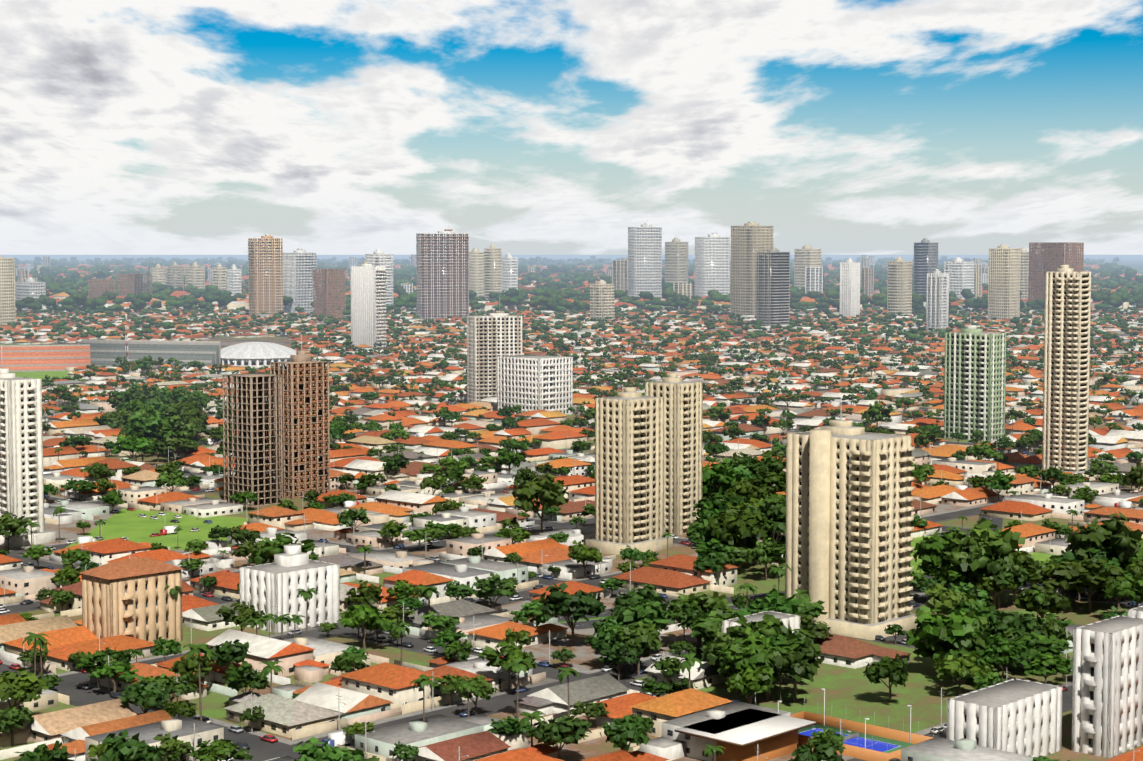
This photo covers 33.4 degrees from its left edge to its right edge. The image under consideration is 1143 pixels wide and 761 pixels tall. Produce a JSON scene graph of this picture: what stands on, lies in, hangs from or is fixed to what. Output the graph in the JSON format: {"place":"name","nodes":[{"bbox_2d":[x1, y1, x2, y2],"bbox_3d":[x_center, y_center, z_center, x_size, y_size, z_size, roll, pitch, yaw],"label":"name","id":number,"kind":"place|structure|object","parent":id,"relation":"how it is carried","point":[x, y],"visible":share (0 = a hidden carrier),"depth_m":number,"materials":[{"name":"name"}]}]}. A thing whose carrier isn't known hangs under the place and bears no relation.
{"place":"outdoors","nodes":[
{"label":"outdoors","id":0,"kind":"place"},
{"bbox_2d":[166,262,183,290],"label":"tower","id":1,"kind":"structure","parent":0,"point":[175,275],"depth_m":4572.33,"materials":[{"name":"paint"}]},
{"bbox_2d":[0,331,1142,760],"bbox_3d":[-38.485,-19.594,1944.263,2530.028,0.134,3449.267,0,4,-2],"label":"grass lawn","id":2,"kind":"structure","parent":0,"point":[856,695],"depth_m":520.16,"materials":[{"name":"grass"}]},
{"bbox_2d":[722,610,800,635],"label":"building","id":3,"kind":"structure","parent":2,"relation":"on","point":[791,620],"depth_m":514.25,"materials":[{"name":"paint"}]},
{"bbox_2d":[946,678,1062,756],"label":"block","id":4,"kind":"structure","parent":2,"relation":"on","point":[1019,716],"depth_m":416.09,"materials":[{"name":"paint"}]},
{"bbox_2d":[0,255,1142,760],"bbox_3d":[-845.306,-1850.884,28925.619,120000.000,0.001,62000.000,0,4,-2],"label":"ground","id":5,"kind":"structure","parent":0,"point":[258,749],"depth_m":599.49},
{"bbox_2d":[0,255,15,325],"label":"tower","id":6,"kind":"structure","parent":5,"relation":"on","point":[7,290],"depth_m":2806.20,"materials":[{"name":"paint"}]},
{"bbox_2d":[0,346,55,547],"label":"tower","id":7,"kind":"structure","parent":5,"relation":"on","point":[21,467],"depth_m":727.66,"materials":[{"name":"paint"}]},
{"bbox_2d":[15,277,45,310],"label":"building","id":8,"kind":"structure","parent":5,"relation":"on","point":[29,287],"depth_m":3481.68,"materials":[{"name":"paint"}]},
{"bbox_2d":[88,279,115,298],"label":"building","id":9,"kind":"structure","parent":5,"relation":"on","point":[99,287],"depth_m":3750.99,"materials":[{"name":"paint"}]},
{"bbox_2d":[0,339,220,371],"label":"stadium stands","id":10,"kind":"object","parent":5,"relation":"on","point":[33,358],"visible":0.71,"depth_m":1829.04,"materials":[{"name":"paint"}]},
{"bbox_2d":[125,314,127,356],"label":"radio mast","id":11,"kind":"object","parent":5,"relation":"on","point":[125,337],"visible":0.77,"depth_m":1843.30,"materials":[{"name":"metal"}]},
{"bbox_2d":[80,557,183,641],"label":"block","id":12,"kind":"structure","parent":5,"relation":"on","point":[132,597],"depth_m":538.63,"materials":[{"name":"paint"}]},
{"bbox_2d":[118,273,151,296],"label":"building","id":13,"kind":"structure","parent":5,"relation":"on","point":[137,283],"depth_m":3860.93,"materials":[{"name":"paint"}]},
{"bbox_2d":[150,264,165,286],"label":"tower","id":14,"kind":"structure","parent":5,"relation":"on","point":[158,273],"depth_m":4717.98,"materials":[{"name":"paint"}]},
{"bbox_2d":[185,262,204,288],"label":"tower","id":15,"kind":"structure","parent":5,"relation":"on","point":[194,274],"depth_m":4436.47,"materials":[{"name":"paint"}]},
{"bbox_2d":[212,263,226,290],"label":"tower","id":16,"kind":"structure","parent":5,"relation":"on","point":[219,275],"depth_m":4180.88,"materials":[{"name":"paint"}]},
{"bbox_2d":[227,265,241,295],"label":"tower","id":17,"kind":"structure","parent":5,"relation":"on","point":[234,283],"depth_m":4065.43,"materials":[{"name":"paint"}]},
{"bbox_2d":[222,373,282,505],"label":"tower","id":18,"kind":"structure","parent":5,"relation":"on","point":[254,462],"depth_m":845.67,"materials":[{"name":"paint"}]},
{"bbox_2d":[221,342,295,367],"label":"domed arena","id":19,"kind":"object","parent":5,"relation":"on","point":[256,354],"depth_m":1841.39,"materials":[{"name":"paint"}]},
{"bbox_2d":[248,234,282,316],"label":"tower","id":20,"kind":"structure","parent":5,"relation":"on","point":[265,264],"depth_m":3186.29,"materials":[{"name":"paint"}]},
{"bbox_2d":[239,544,339,632],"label":"block","id":21,"kind":"structure","parent":5,"relation":"on","point":[281,579],"depth_m":568.51,"materials":[{"name":"paint"}]},
{"bbox_2d":[270,335,329,498],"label":"tower","id":22,"kind":"structure","parent":5,"relation":"on","point":[305,436],"depth_m":869.05,"materials":[{"name":"concrete"},{"name":"brick"}]},
{"bbox_2d":[283,249,316,314],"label":"tower","id":23,"kind":"structure","parent":5,"relation":"on","point":[299,265],"depth_m":3335.09,"materials":[{"name":"paint"}]},
{"bbox_2d":[312,269,345,317],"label":"tower","id":24,"kind":"structure","parent":5,"relation":"on","point":[333,298],"depth_m":3127.13,"materials":[{"name":"paint"}]},
{"bbox_2d":[350,254,386,348],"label":"tower","id":25,"kind":"structure","parent":5,"relation":"on","point":[368,305],"depth_m":2159.87,"materials":[{"name":"paint"}]},
{"bbox_2d":[366,250,393,310],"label":"tower","id":26,"kind":"structure","parent":5,"relation":"on","point":[378,258],"depth_m":3499.91,"materials":[{"name":"paint"}]},
{"bbox_2d":[416,225,468,320],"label":"tower","id":27,"kind":"structure","parent":5,"relation":"on","point":[442,264],"depth_m":3059.86,"materials":[{"name":"paint"}]},
{"bbox_2d":[469,248,483,296],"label":"tower","id":28,"kind":"structure","parent":5,"relation":"on","point":[476,271],"depth_m":3865.15,"materials":[{"name":"paint"}]},
{"bbox_2d":[484,244,501,300],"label":"tower","id":29,"kind":"structure","parent":5,"relation":"on","point":[492,268],"depth_m":3768.13,"materials":[{"name":"paint"}]},
{"bbox_2d":[467,311,521,402],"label":"tower","id":30,"kind":"structure","parent":5,"relation":"on","point":[491,337],"depth_m":1371.94,"materials":[{"name":"paint"}]},
{"bbox_2d":[502,253,517,294],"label":"tower","id":31,"kind":"structure","parent":5,"relation":"on","point":[509,271],"depth_m":3868.03,"materials":[{"name":"paint"}]},
{"bbox_2d":[9,371,1058,572],"bbox_3d":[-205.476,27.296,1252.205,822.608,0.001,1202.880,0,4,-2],"label":"field grass","id":32,"kind":"structure","parent":5,"relation":"on","point":[132,526],"depth_m":774.20,"materials":[{"name":"green plant"}]},
{"bbox_2d":[497,355,572,414],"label":"office building","id":33,"kind":"structure","parent":5,"relation":"on","point":[533,382],"depth_m":1298.44,"materials":[{"name":"paint"}]},
{"bbox_2d":[0,402,1141,760],"bbox_3d":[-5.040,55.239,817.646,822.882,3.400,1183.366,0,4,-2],"label":"vehicles","id":34,"kind":"object","parent":5,"relation":"on","point":[340,738],"visible":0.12,"depth_m":612.25,"materials":[{"name":"paint"}]},
{"bbox_2d":[0,255,1142,344],"bbox_3d":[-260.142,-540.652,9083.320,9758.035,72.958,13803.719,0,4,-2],"label":"trees","id":35,"kind":"object","parent":5,"relation":"on","point":[554,293],"visible":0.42,"depth_m":3371.55,"materials":[{"name":"green plant"}]},
{"bbox_2d":[0,397,1142,760],"bbox_3d":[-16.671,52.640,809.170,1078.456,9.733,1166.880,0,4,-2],"label":"houses","id":36,"kind":"structure","parent":5,"relation":"on","point":[380,689],"depth_m":636.11,"materials":[{"name":"paint"}]},
{"bbox_2d":[0,383,1142,760],"bbox_3d":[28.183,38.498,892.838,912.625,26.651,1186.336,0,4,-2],"label":"trees","id":37,"kind":"object","parent":5,"relation":"on","point":[740,507],"visible":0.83,"depth_m":567.85,"materials":[{"name":"green plant"}]},
{"bbox_2d":[0,306,1142,415],"bbox_3d":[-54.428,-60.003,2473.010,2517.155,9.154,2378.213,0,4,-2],"label":"houses","id":38,"kind":"structure","parent":5,"relation":"on","point":[1034,375],"depth_m":1880.24,"materials":[{"name":"paint"}]},
{"bbox_2d":[4,433,1142,760],"bbox_3d":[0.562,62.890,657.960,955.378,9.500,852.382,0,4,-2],"label":"utility poles","id":39,"kind":"object","parent":5,"relation":"on","point":[452,581],"visible":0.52,"depth_m":556.26,"materials":[{"name":"concrete"}]},
{"bbox_2d":[15,254,1142,310],"bbox_3d":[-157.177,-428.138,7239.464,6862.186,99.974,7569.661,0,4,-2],"label":"distant buildings","id":40,"kind":"structure","parent":5,"relation":"on","point":[618,272],"depth_m":4159.53,"materials":[{"name":"paint"}]},
{"bbox_2d":[25,335,1142,421],"bbox_3d":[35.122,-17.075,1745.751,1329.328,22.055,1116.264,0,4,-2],"label":"houses","id":41,"kind":"structure","parent":5,"relation":"on","point":[163,395],"depth_m":1656.86,"materials":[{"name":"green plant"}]},
{"bbox_2d":[590,280,614,320],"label":"tower","id":42,"kind":"structure","parent":5,"relation":"on","point":[602,298],"depth_m":3007.65,"materials":[{"name":"paint"}]},
{"bbox_2d":[586,387,672,554],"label":"tower","id":43,"kind":"structure","parent":5,"relation":"on","point":[629,466],"depth_m":709.03,"materials":[{"name":"paint"}]},
{"bbox_2d":[628,220,661,298],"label":"tower","id":44,"kind":"structure","parent":5,"relation":"on","point":[645,257],"depth_m":3777.58,"materials":[{"name":"paint"}]},
{"bbox_2d":[645,373,702,535],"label":"tower","id":45,"kind":"structure","parent":5,"relation":"on","point":[683,417],"depth_m":754.19,"materials":[{"name":"paint"}]},
{"bbox_2d":[665,238,687,282],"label":"tower","id":46,"kind":"structure","parent":5,"relation":"on","point":[676,260],"depth_m":4469.34,"materials":[{"name":"paint"}]},
{"bbox_2d":[695,233,729,296],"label":"tower","id":47,"kind":"structure","parent":5,"relation":"on","point":[712,261],"depth_m":3884.57,"materials":[{"name":"paint"}]},
{"bbox_2d":[730,222,773,315],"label":"tower","id":48,"kind":"structure","parent":5,"relation":"on","point":[749,240],"depth_m":3144.14,"materials":[{"name":"paint"}]},
{"bbox_2d":[756,248,789,325],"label":"tower","id":49,"kind":"structure","parent":5,"relation":"on","point":[772,285],"depth_m":2789.12,"materials":[{"name":"paint"}]},
{"bbox_2d":[675,688,933,760],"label":"sports complex","id":50,"kind":"structure","parent":5,"relation":"on","point":[775,736],"depth_m":426.34,"materials":[{"name":"orange paint"}]},
{"bbox_2d":[794,245,821,288],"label":"tower","id":51,"kind":"structure","parent":5,"relation":"on","point":[806,256],"depth_m":4624.27,"materials":[{"name":"paint"}]},
{"bbox_2d":[839,258,859,316],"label":"tower","id":52,"kind":"structure","parent":5,"relation":"on","point":[849,287],"depth_m":3144.87,"materials":[{"name":"paint"}]},
{"bbox_2d":[785,398,917,639],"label":"tower","id":53,"kind":"structure","parent":5,"relation":"on","point":[849,528],"depth_m":558.58,"materials":[{"name":"paint"}]},
{"bbox_2d":[887,257,912,315],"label":"tower","id":54,"kind":"structure","parent":5,"relation":"on","point":[899,289],"depth_m":3217.88,"materials":[{"name":"paint"}]},
{"bbox_2d":[913,238,937,295],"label":"tower","id":55,"kind":"structure","parent":5,"relation":"on","point":[925,251],"depth_m":3896.38,"materials":[{"name":"glass"}]},
{"bbox_2d":[926,269,948,330],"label":"tower","id":56,"kind":"structure","parent":5,"relation":"on","point":[937,304],"depth_m":2596.58,"materials":[{"name":"paint"}]},
{"bbox_2d":[944,257,974,299],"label":"tower","id":57,"kind":"structure","parent":5,"relation":"on","point":[960,272],"depth_m":3800.71,"materials":[{"name":"paint"}]},
{"bbox_2d":[944,314,1005,441],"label":"tower","id":58,"kind":"structure","parent":5,"relation":"on","point":[975,380],"depth_m":1129.76,"materials":[{"name":"paint"}]},
{"bbox_2d":[988,244,1020,319],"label":"tower","id":59,"kind":"structure","parent":5,"relation":"on","point":[1004,282],"depth_m":2967.25,"materials":[{"name":"paint"}]},
{"bbox_2d":[1020,248,1032,299],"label":"tower","id":60,"kind":"structure","parent":5,"relation":"on","point":[1024,267],"depth_m":3796.47,"materials":[{"name":"paint"}]},
{"bbox_2d":[1028,242,1083,309],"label":"tower","id":61,"kind":"structure","parent":5,"relation":"on","point":[1050,255],"depth_m":3472.84,"materials":[{"name":"paint"}]},
{"bbox_2d":[1037,249,1098,480],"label":"tower","id":62,"kind":"structure","parent":5,"relation":"on","point":[1067,325],"depth_m":937.05,"materials":[{"name":"paint"}]},
{"bbox_2d":[1071,615,1142,757],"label":"block","id":63,"kind":"structure","parent":5,"relation":"on","point":[1107,704],"depth_m":425.18,"materials":[{"name":"paint"}]},
{"bbox_2d":[1127,606,1142,617],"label":"block","id":64,"kind":"structure","parent":5,"relation":"on","point":[1136,612],"depth_m":448.36,"materials":[{"name":"paint"}]},
{"bbox_2d":[0,0,1142,254],"label":"sky","id":65,"kind":"structure","parent":0,"point":[128,127],"materials":[{"name":"white"}]},
{"bbox_2d":[550,512,1002,629],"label":"avenue road","id":66,"kind":"structure","parent":0,"point":[608,612],"depth_m":614.20,"materials":[{"name":"grey asphalt"}]},
{"bbox_2d":[558,584,914,625],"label":"road markings","id":67,"kind":"object","parent":66,"relation":"on","point":[603,617],"visible":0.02,"depth_m":581.60,"materials":[{"name":"white paint"}]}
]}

